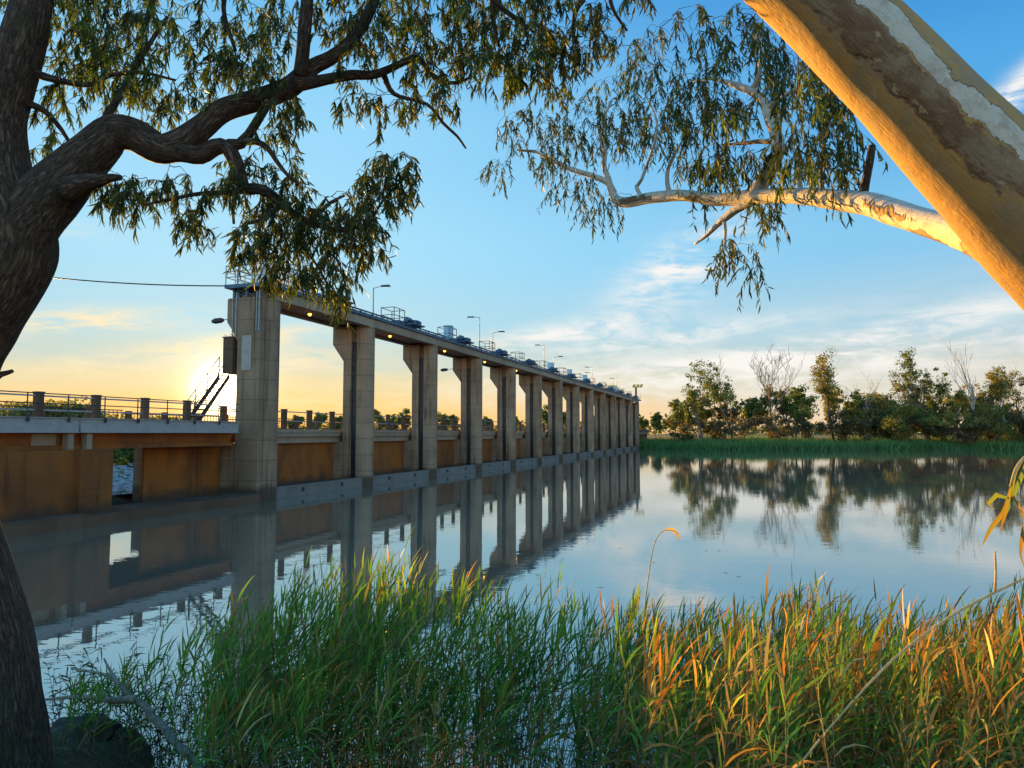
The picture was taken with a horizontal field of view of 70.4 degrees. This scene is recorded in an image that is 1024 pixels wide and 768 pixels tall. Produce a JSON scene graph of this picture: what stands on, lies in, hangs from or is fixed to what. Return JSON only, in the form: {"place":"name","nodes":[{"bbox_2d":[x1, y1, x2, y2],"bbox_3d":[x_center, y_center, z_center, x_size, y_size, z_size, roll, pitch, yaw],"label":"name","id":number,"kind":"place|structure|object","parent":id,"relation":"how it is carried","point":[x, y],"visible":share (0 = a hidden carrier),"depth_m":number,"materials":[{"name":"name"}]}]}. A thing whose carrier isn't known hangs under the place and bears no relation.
{"place":"outdoors","nodes":[
{"label":"outdoors","id":0,"kind":"place"},
{"bbox_2d":[0,0,1023,433],"label":"sky","id":1,"kind":"structure","parent":0,"point":[632,309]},
{"bbox_2d":[7,448,1023,767],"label":"water","id":2,"kind":"structure","parent":0,"point":[863,526],"depth_m":25.51,"materials":[{"name":"liquid"}]},
{"bbox_2d":[138,664,241,747],"bbox_3d":[-4.106,4.253,9.347,1.265,1.195,0.717,4,-5,-44],"label":"bank weed","id":3,"kind":"object","parent":2,"relation":"in","point":[185,703],"visible":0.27,"depth_m":9.20,"materials":[{"name":"green plant"}]},
{"bbox_2d":[51,434,1020,767],"bbox_3d":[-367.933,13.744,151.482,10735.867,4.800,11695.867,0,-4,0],"label":"ground","id":4,"kind":"structure","parent":0,"point":[121,750],"depth_m":8.42,"materials":[{"name":"soil"}]},
{"bbox_2d":[0,399,50,415],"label":"bush","id":5,"kind":"object","parent":4,"relation":"on","point":[6,411],"visible":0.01,"depth_m":90.26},
{"bbox_2d":[5,399,81,417],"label":"bush","id":6,"kind":"object","parent":4,"relation":"on","point":[22,413],"visible":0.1,"depth_m":83.70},
{"bbox_2d":[0,434,119,538],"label":"bridge abutment","id":7,"kind":"object","parent":4,"relation":"on","point":[68,487],"visible":0.69,"depth_m":30.54,"materials":[{"name":"concrete"}]},
{"bbox_2d":[0,390,594,450],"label":"road bridge","id":8,"kind":"structure","parent":7,"relation":"on","point":[128,431],"depth_m":37.53,"materials":[{"name":"concrete"}]},
{"bbox_2d":[182,356,229,420],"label":"staircase","id":9,"kind":"structure","parent":8,"relation":"on","point":[209,390],"depth_m":42.78,"materials":[{"name":"metal"}]},
{"bbox_2d":[42,661,79,724],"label":"bank weed","id":10,"kind":"object","parent":4,"relation":"on","point":[57,704],"visible":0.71,"depth_m":9.35,"materials":[{"name":"green plant"}]},
{"bbox_2d":[45,396,90,417],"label":"bush","id":11,"kind":"object","parent":4,"relation":"on","point":[75,400],"visible":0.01,"depth_m":92.41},
{"bbox_2d":[50,713,122,741],"bbox_3d":[-5.289,4.303,8.932,0.831,0.437,0.744,0,-4,0],"label":"boulder","id":12,"kind":"object","parent":4,"relation":"on","point":[61,722],"visible":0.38,"depth_m":8.82,"materials":[{"name":"stone"}]},
{"bbox_2d":[67,647,115,715],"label":"bank weed","id":13,"kind":"object","parent":4,"relation":"on","point":[90,673],"visible":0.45,"depth_m":9.64,"materials":[{"name":"green plant"}]},
{"bbox_2d":[59,648,141,715],"bbox_3d":[-5.434,4.040,9.541,1.056,1.009,0.828,2,-4,-30],"label":"bank weed","id":14,"kind":"object","parent":4,"relation":"on","point":[67,665],"visible":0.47,"depth_m":9.67,"materials":[{"name":"green plant"}]},
{"bbox_2d":[81,672,121,714],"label":"bank weed","id":15,"kind":"object","parent":4,"relation":"on","point":[113,684],"visible":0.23,"depth_m":9.35,"materials":[{"name":"green plant"}]},
{"bbox_2d":[50,717,158,767],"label":"bank grass","id":16,"kind":"structure","parent":4,"relation":"on","point":[113,738],"depth_m":8.35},
{"bbox_2d":[51,635,164,732],"bbox_3d":[-5.164,3.930,9.298,1.376,1.225,0.486,3,-5,-39],"label":"bank weed","id":17,"kind":"object","parent":4,"relation":"on","point":[135,691],"visible":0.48,"depth_m":9.44,"materials":[{"name":"green plant"}]},
{"bbox_2d":[113,449,122,463],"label":"bush","id":18,"kind":"object","parent":4,"relation":"on","point":[118,454],"visible":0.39,"depth_m":91.26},
{"bbox_2d":[115,457,128,465],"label":"bush","id":19,"kind":"object","parent":4,"relation":"on","point":[121,461],"visible":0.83,"depth_m":87.07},
{"bbox_2d":[112,463,132,494],"bbox_3d":[-39.781,8.904,74.818,5.412,0.180,65.148,2,-4,-28],"label":"rubble","id":20,"kind":"object","parent":4,"relation":"on","point":[123,481],"visible":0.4,"depth_m":57.85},
{"bbox_2d":[112,463,133,494],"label":"downstream shallows","id":21,"kind":"structure","parent":4,"relation":"on","point":[129,465],"depth_m":64.92,"materials":[{"name":"liquid"}]},
{"bbox_2d":[118,448,133,458],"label":"bush","id":22,"kind":"object","parent":4,"relation":"on","point":[125,451],"visible":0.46,"depth_m":98.65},
{"bbox_2d":[123,451,133,462],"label":"bush","id":23,"kind":"object","parent":4,"relation":"on","point":[130,456],"visible":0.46,"depth_m":94.14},
{"bbox_2d":[112,675,150,740],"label":"bank weed","id":24,"kind":"object","parent":4,"relation":"on","point":[132,714],"visible":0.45,"depth_m":8.95,"materials":[{"name":"green plant"}]},
{"bbox_2d":[117,645,182,737],"bbox_3d":[-4.853,4.065,9.578,0.963,1.132,0.661,-2,-4,23],"label":"bank weed","id":25,"kind":"object","parent":4,"relation":"on","point":[148,684],"visible":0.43,"depth_m":9.66,"materials":[{"name":"green plant"}]},
{"bbox_2d":[103,657,202,748],"bbox_3d":[-4.534,4.062,9.131,1.433,1.138,0.477,1,-4,-8],"label":"bank weed","id":26,"kind":"object","parent":4,"relation":"on","point":[158,706],"visible":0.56,"depth_m":9.16,"materials":[{"name":"green plant"}]},
{"bbox_2d":[124,666,202,747],"bbox_3d":[-4.390,4.224,9.255,1.087,1.099,0.658,0,-4,0],"label":"bank weed","id":27,"kind":"object","parent":4,"relation":"on","point":[171,681],"visible":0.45,"depth_m":9.23,"materials":[{"name":"green plant"}]},
{"bbox_2d":[145,708,185,763],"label":"bank weed","id":28,"kind":"object","parent":4,"relation":"on","point":[159,741],"visible":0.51,"depth_m":8.87,"materials":[{"name":"green plant"}]},
{"bbox_2d":[148,663,211,749],"bbox_3d":[-4.319,4.252,9.073,0.718,1.155,1.243,0,-4,0],"label":"bank weed","id":29,"kind":"object","parent":4,"relation":"on","point":[165,708],"visible":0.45,"depth_m":9.09,"materials":[{"name":"green plant"}]},
{"bbox_2d":[287,414,303,427],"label":"distant tree","id":30,"kind":"object","parent":4,"relation":"on","point":[290,424],"visible":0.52,"depth_m":297.74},
{"bbox_2d":[312,411,328,427],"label":"distant tree","id":31,"kind":"object","parent":4,"relation":"on","point":[323,418],"visible":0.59,"depth_m":297.50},
{"bbox_2d":[0,0,657,767],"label":"leaning gum tree","id":32,"kind":"object","parent":4,"relation":"on","point":[46,198],"visible":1,"depth_m":7.21,"materials":[{"name":"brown plant"}]},
{"bbox_2d":[335,415,342,429],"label":"distant tree","id":33,"kind":"object","parent":4,"relation":"on","point":[339,426],"visible":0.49,"depth_m":309.22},
{"bbox_2d":[111,262,640,521],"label":"weir","id":34,"kind":"object","parent":4,"relation":"on","point":[257,462],"visible":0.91,"depth_m":54.94,"materials":[{"name":"concrete"}]},
{"bbox_2d":[53,277,224,286],"bbox_3d":[-37.658,-9.665,48.367,41.701,8.195,0.076,-1,-4,12],"label":"overhead cable","id":35,"kind":"object","parent":34,"relation":"attached to","point":[137,283],"visible":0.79,"depth_m":44.98,"materials":[{"name":"metal"}]},
{"bbox_2d":[250,252,271,282],"bbox_3d":[-15.458,-6.993,44.854,1.020,2.170,1.120,-1,-4,18],"label":"equipment cabinet","id":36,"kind":"object","parent":34,"relation":"on","point":[258,265],"visible":0.02,"depth_m":44.34,"materials":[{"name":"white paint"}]},
{"bbox_2d":[278,268,310,294],"bbox_3d":[-14.547,-6.537,48.294,1.420,1.820,2.720,-1,-4,18],"label":"equipment cabinet","id":37,"kind":"object","parent":34,"relation":"on","point":[295,271],"visible":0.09,"depth_m":47.09,"materials":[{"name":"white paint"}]},
{"bbox_2d":[381,307,424,328],"bbox_3d":[-9.486,-5.617,61.935,3.192,1.841,3.526,-1,-4,18],"label":"gate hoist","id":38,"kind":"object","parent":34,"relation":"on","point":[410,321],"visible":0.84,"depth_m":61.74,"materials":[{"name":"grey metal"}]},
{"bbox_2d":[443,325,453,338],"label":"control cabinet","id":39,"kind":"object","parent":34,"relation":"on","point":[448,331],"visible":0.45,"depth_m":73.97,"materials":[{"name":"metal"}]},
{"bbox_2d":[437,326,473,344],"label":"gate hoist","id":40,"kind":"object","parent":34,"relation":"on","point":[463,339],"visible":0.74,"depth_m":73.05,"materials":[{"name":"grey metal"}]},
{"bbox_2d":[479,341,510,355],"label":"gate hoist","id":41,"kind":"object","parent":34,"relation":"on","point":[501,351],"visible":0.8,"depth_m":84.31,"materials":[{"name":"grey metal"}]},
{"bbox_2d":[511,352,537,364],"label":"gate hoist","id":42,"kind":"object","parent":34,"relation":"on","point":[530,361],"visible":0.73,"depth_m":96.09,"materials":[{"name":"grey metal"}]},
{"bbox_2d":[374,408,385,427],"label":"distant tree","id":43,"kind":"object","parent":4,"relation":"on","point":[376,414],"visible":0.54,"depth_m":296.52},
{"bbox_2d":[394,408,411,427],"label":"distant tree","id":44,"kind":"object","parent":4,"relation":"on","point":[406,411],"visible":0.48,"depth_m":307.82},
{"bbox_2d":[437,411,451,429],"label":"distant tree","id":45,"kind":"object","parent":4,"relation":"on","point":[439,414],"visible":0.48,"depth_m":298.46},
{"bbox_2d":[61,527,1023,767],"bbox_3d":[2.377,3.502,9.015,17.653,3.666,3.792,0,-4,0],"label":"green reed bed","id":46,"kind":"object","parent":4,"relation":"on","point":[377,638],"visible":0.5,"depth_m":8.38,"materials":[{"name":"plant"}]},
{"bbox_2d":[45,658,204,767],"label":"fallen branch","id":47,"kind":"object","parent":46,"relation":"on","point":[151,715],"visible":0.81,"depth_m":8.31,"materials":[{"name":"grey wood"}]},
{"bbox_2d":[642,528,679,646],"bbox_3d":[1.730,2.373,8.430,0.464,1.391,0.071,0,-4,0],"label":"hooked stalk","id":48,"kind":"object","parent":46,"relation":"attached to","point":[673,530],"visible":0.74,"depth_m":8.47,"materials":[{"name":"plant"}]},
{"bbox_2d":[542,404,547,424],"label":"distant tree","id":49,"kind":"object","parent":4,"relation":"on","point":[545,416],"visible":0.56,"depth_m":287.61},
{"bbox_2d":[639,429,648,438],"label":"approach viaduct","id":50,"kind":"object","parent":4,"relation":"on","point":[643,433],"visible":0.14,"depth_m":218.79,"materials":[{"name":"concrete"}]},
{"bbox_2d":[639,417,649,428],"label":"distant tree","id":51,"kind":"object","parent":4,"relation":"on","point":[643,423],"visible":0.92,"depth_m":328.04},
{"bbox_2d":[278,412,1015,434],"bbox_3d":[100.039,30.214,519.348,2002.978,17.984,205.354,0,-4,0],"label":"skyline woods","id":52,"kind":"object","parent":4,"relation":"on","point":[665,428],"visible":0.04,"depth_m":473.67,"materials":[{"name":"plant"}]},
{"bbox_2d":[650,411,662,436],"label":"distant tree","id":53,"kind":"object","parent":4,"relation":"on","point":[656,419],"visible":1,"depth_m":317.69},
{"bbox_2d":[662,416,676,430],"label":"distant tree","id":54,"kind":"object","parent":4,"relation":"on","point":[668,425],"visible":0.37,"depth_m":329.95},
{"bbox_2d":[664,418,697,443],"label":"bush","id":55,"kind":"object","parent":4,"relation":"on","point":[683,430],"visible":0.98,"depth_m":189.44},
{"bbox_2d":[667,398,696,436],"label":"gum tree","id":56,"kind":"object","parent":4,"relation":"on","point":[679,414],"visible":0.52,"depth_m":219.27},
{"bbox_2d":[676,359,714,439],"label":"gum tree","id":57,"kind":"object","parent":4,"relation":"on","point":[690,395],"visible":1,"depth_m":189.37,"materials":[{"name":"plant"}]},
{"bbox_2d":[684,400,706,432],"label":"gum tree","id":58,"kind":"object","parent":4,"relation":"on","point":[687,416],"visible":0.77,"depth_m":191.14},
{"bbox_2d":[688,390,717,438],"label":"gum tree","id":59,"kind":"object","parent":4,"relation":"on","point":[706,414],"visible":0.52,"depth_m":212.74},
{"bbox_2d":[692,419,719,438],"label":"bush","id":60,"kind":"object","parent":4,"relation":"on","point":[705,426],"visible":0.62,"depth_m":189.50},
{"bbox_2d":[701,355,724,418],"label":"bare tree","id":61,"kind":"object","parent":4,"relation":"on","point":[716,379],"visible":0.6,"depth_m":196.37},
{"bbox_2d":[696,360,736,438],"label":"gum tree","id":62,"kind":"object","parent":4,"relation":"on","point":[717,396],"visible":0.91,"depth_m":190.83,"materials":[{"name":"plant"}]},
{"bbox_2d":[710,419,742,438],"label":"bush","id":63,"kind":"object","parent":4,"relation":"on","point":[717,425],"visible":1,"depth_m":184.69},
{"bbox_2d":[714,402,740,434],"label":"gum tree","id":64,"kind":"object","parent":4,"relation":"on","point":[728,414],"visible":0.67,"depth_m":214.01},
{"bbox_2d":[728,415,762,439],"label":"bush","id":65,"kind":"object","parent":4,"relation":"on","point":[745,425],"visible":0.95,"depth_m":184.82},
{"bbox_2d":[732,397,759,421],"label":"gum tree","id":66,"kind":"object","parent":4,"relation":"on","point":[747,409],"visible":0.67,"depth_m":224.25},
{"bbox_2d":[475,0,1023,313],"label":"smooth gum tree","id":67,"kind":"object","parent":4,"relation":"on","point":[933,111],"visible":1,"depth_m":8.70,"materials":[{"name":"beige plant"}]},
{"bbox_2d":[748,387,778,435],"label":"gum tree","id":68,"kind":"object","parent":4,"relation":"on","point":[759,410],"visible":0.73,"depth_m":221.60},
{"bbox_2d":[758,412,789,439],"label":"bush","id":69,"kind":"object","parent":4,"relation":"on","point":[773,430],"visible":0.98,"depth_m":182.79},
{"bbox_2d":[749,343,805,438],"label":"bare tree","id":70,"kind":"object","parent":4,"relation":"on","point":[768,388],"visible":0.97,"depth_m":185.78,"materials":[{"name":"plant"}]},
{"bbox_2d":[761,384,804,438],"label":"gum tree","id":71,"kind":"object","parent":4,"relation":"on","point":[779,410],"visible":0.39,"depth_m":220.42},
{"bbox_2d":[766,416,801,440],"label":"bush","id":72,"kind":"object","parent":4,"relation":"on","point":[793,430],"visible":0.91,"depth_m":185.46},
{"bbox_2d":[775,387,810,439],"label":"gum tree","id":73,"kind":"object","parent":4,"relation":"on","point":[787,405],"visible":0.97,"depth_m":190.57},
{"bbox_2d":[790,409,813,433],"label":"gum tree","id":74,"kind":"object","parent":4,"relation":"on","point":[810,416],"visible":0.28,"depth_m":192.76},
{"bbox_2d":[785,383,819,437],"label":"gum tree","id":75,"kind":"object","parent":4,"relation":"on","point":[807,401],"visible":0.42,"depth_m":209.28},
{"bbox_2d":[589,565,1023,767],"bbox_3d":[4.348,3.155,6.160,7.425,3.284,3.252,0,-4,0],"label":"dry reed bed","id":76,"kind":"object","parent":4,"relation":"on","point":[897,674],"visible":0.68,"depth_m":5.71,"materials":[{"name":"plant"}]},
{"bbox_2d":[796,551,1023,767],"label":"dry cane","id":77,"kind":"object","parent":76,"relation":"attached to","point":[996,590],"visible":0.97,"depth_m":4.50,"materials":[{"name":"plant"}]},
{"bbox_2d":[795,416,829,439],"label":"bush","id":78,"kind":"object","parent":4,"relation":"on","point":[807,427],"visible":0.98,"depth_m":185.31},
{"bbox_2d":[808,346,840,438],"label":"gum tree","id":79,"kind":"object","parent":4,"relation":"on","point":[825,393],"visible":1,"depth_m":186.87,"materials":[{"name":"plant"}]},
{"bbox_2d":[640,434,1023,449],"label":"reed bed","id":80,"kind":"object","parent":4,"relation":"on","point":[764,443],"visible":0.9,"depth_m":178.98,"materials":[{"name":"green plant"}]},
{"bbox_2d":[820,385,848,436],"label":"gum tree","id":81,"kind":"object","parent":4,"relation":"on","point":[835,407],"visible":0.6,"depth_m":222.68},
{"bbox_2d":[825,418,851,440],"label":"bush","id":82,"kind":"object","parent":4,"relation":"on","point":[842,435],"visible":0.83,"depth_m":184.72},
{"bbox_2d":[829,408,873,440],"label":"bush","id":83,"kind":"object","parent":4,"relation":"on","point":[860,427],"visible":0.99,"depth_m":182.19,"materials":[{"name":"plant"}]},
{"bbox_2d":[837,389,865,422],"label":"gum tree","id":84,"kind":"object","parent":4,"relation":"on","point":[858,400],"visible":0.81,"depth_m":192.73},
{"bbox_2d":[840,394,870,436],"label":"gum tree","id":85,"kind":"object","parent":4,"relation":"on","point":[865,407],"visible":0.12,"depth_m":208.53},
{"bbox_2d":[840,371,879,417],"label":"bare tree","id":86,"kind":"object","parent":4,"relation":"on","point":[866,393],"visible":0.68,"depth_m":197.65,"materials":[{"name":"grey plant"}]},
{"bbox_2d":[845,408,884,436],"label":"bush","id":87,"kind":"object","parent":4,"relation":"on","point":[861,417],"visible":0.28,"depth_m":191.80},
{"bbox_2d":[854,409,886,437],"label":"bush","id":88,"kind":"object","parent":4,"relation":"on","point":[875,421],"visible":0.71,"depth_m":188.38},
{"bbox_2d":[861,390,896,416],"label":"gum tree","id":89,"kind":"object","parent":4,"relation":"on","point":[887,408],"visible":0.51,"depth_m":197.44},
{"bbox_2d":[867,413,893,440],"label":"bush","id":90,"kind":"object","parent":4,"relation":"on","point":[881,432],"visible":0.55,"depth_m":186.77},
{"bbox_2d":[868,392,897,408],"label":"gum tree","id":91,"kind":"object","parent":4,"relation":"on","point":[879,399],"visible":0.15,"depth_m":214.29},
{"bbox_2d":[866,404,919,440],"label":"bush","id":92,"kind":"object","parent":4,"relation":"on","point":[910,422],"visible":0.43,"depth_m":188.05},
{"bbox_2d":[880,397,922,440],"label":"bush","id":93,"kind":"object","parent":4,"relation":"on","point":[894,421],"visible":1,"depth_m":183.17,"materials":[{"name":"plant"}]},
{"bbox_2d":[883,373,919,435],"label":"gum tree","id":94,"kind":"object","parent":4,"relation":"on","point":[897,388],"visible":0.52,"depth_m":194.44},
{"bbox_2d":[882,368,929,436],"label":"bare tree","id":95,"kind":"object","parent":4,"relation":"on","point":[922,391],"visible":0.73,"depth_m":187.09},
{"bbox_2d":[888,347,934,441],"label":"gum tree","id":96,"kind":"object","parent":4,"relation":"on","point":[908,364],"visible":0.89,"depth_m":192.46,"materials":[{"name":"plant"}]},
{"bbox_2d":[899,406,943,440],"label":"bush","id":97,"kind":"object","parent":4,"relation":"on","point":[922,415],"visible":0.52,"depth_m":187.09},
{"bbox_2d":[920,367,952,436],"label":"gum tree","id":98,"kind":"object","parent":4,"relation":"on","point":[938,392],"visible":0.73,"depth_m":194.97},
{"bbox_2d":[917,408,958,441],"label":"bush","id":99,"kind":"object","parent":4,"relation":"on","point":[946,430],"visible":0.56,"depth_m":184.09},
{"bbox_2d":[929,381,968,433],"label":"gum tree","id":100,"kind":"object","parent":4,"relation":"on","point":[960,398],"visible":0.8,"depth_m":192.77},
{"bbox_2d":[918,410,989,444],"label":"bush","id":101,"kind":"object","parent":4,"relation":"on","point":[955,418],"visible":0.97,"depth_m":178.97,"materials":[{"name":"plant"}]},
{"bbox_2d":[940,393,972,414],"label":"gum tree","id":102,"kind":"object","parent":4,"relation":"on","point":[954,399],"visible":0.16,"depth_m":220.70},
{"bbox_2d":[942,337,975,443],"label":"dead tree","id":103,"kind":"object","parent":4,"relation":"on","point":[971,394],"visible":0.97,"depth_m":182.13,"materials":[{"name":"grey plant"}]},
{"bbox_2d":[952,408,994,445],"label":"bush","id":104,"kind":"object","parent":4,"relation":"on","point":[967,434],"visible":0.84,"depth_m":179.50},
{"bbox_2d":[958,400,1017,441],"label":"bush","id":105,"kind":"object","parent":4,"relation":"on","point":[1004,411],"visible":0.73,"depth_m":180.46,"materials":[{"name":"plant"}]},
{"bbox_2d":[975,414,1001,441],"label":"bush","id":106,"kind":"object","parent":4,"relation":"on","point":[989,437],"visible":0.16,"depth_m":183.98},
{"bbox_2d":[972,364,1015,434],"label":"gum tree","id":107,"kind":"object","parent":4,"relation":"on","point":[995,378],"visible":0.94,"depth_m":186.75,"materials":[{"name":"plant"}]},
{"bbox_2d":[977,401,1023,438],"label":"bush","id":108,"kind":"object","parent":4,"relation":"on","point":[1008,415],"visible":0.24,"depth_m":190.09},
{"bbox_2d":[989,357,1017,439],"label":"dead tree","id":109,"kind":"object","parent":4,"relation":"on","point":[1003,402],"visible":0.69,"depth_m":186.68,"materials":[{"name":"grey plant"}]},
{"bbox_2d":[987,370,1023,434],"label":"gum tree","id":110,"kind":"object","parent":4,"relation":"on","point":[1018,400],"visible":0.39,"depth_m":190.26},
{"bbox_2d":[989,415,1023,442],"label":"bush","id":111,"kind":"object","parent":4,"relation":"on","point":[1014,436],"visible":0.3,"depth_m":183.50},
{"bbox_2d":[1010,408,1023,440],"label":"bush","id":112,"kind":"object","parent":4,"relation":"on","point":[1019,422],"visible":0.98,"depth_m":183.00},
{"bbox_2d":[982,456,1023,565],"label":"leaves","id":113,"kind":"object","parent":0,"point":[1010,499],"visible":1,"depth_m":3.25,"materials":[{"name":"plant"}]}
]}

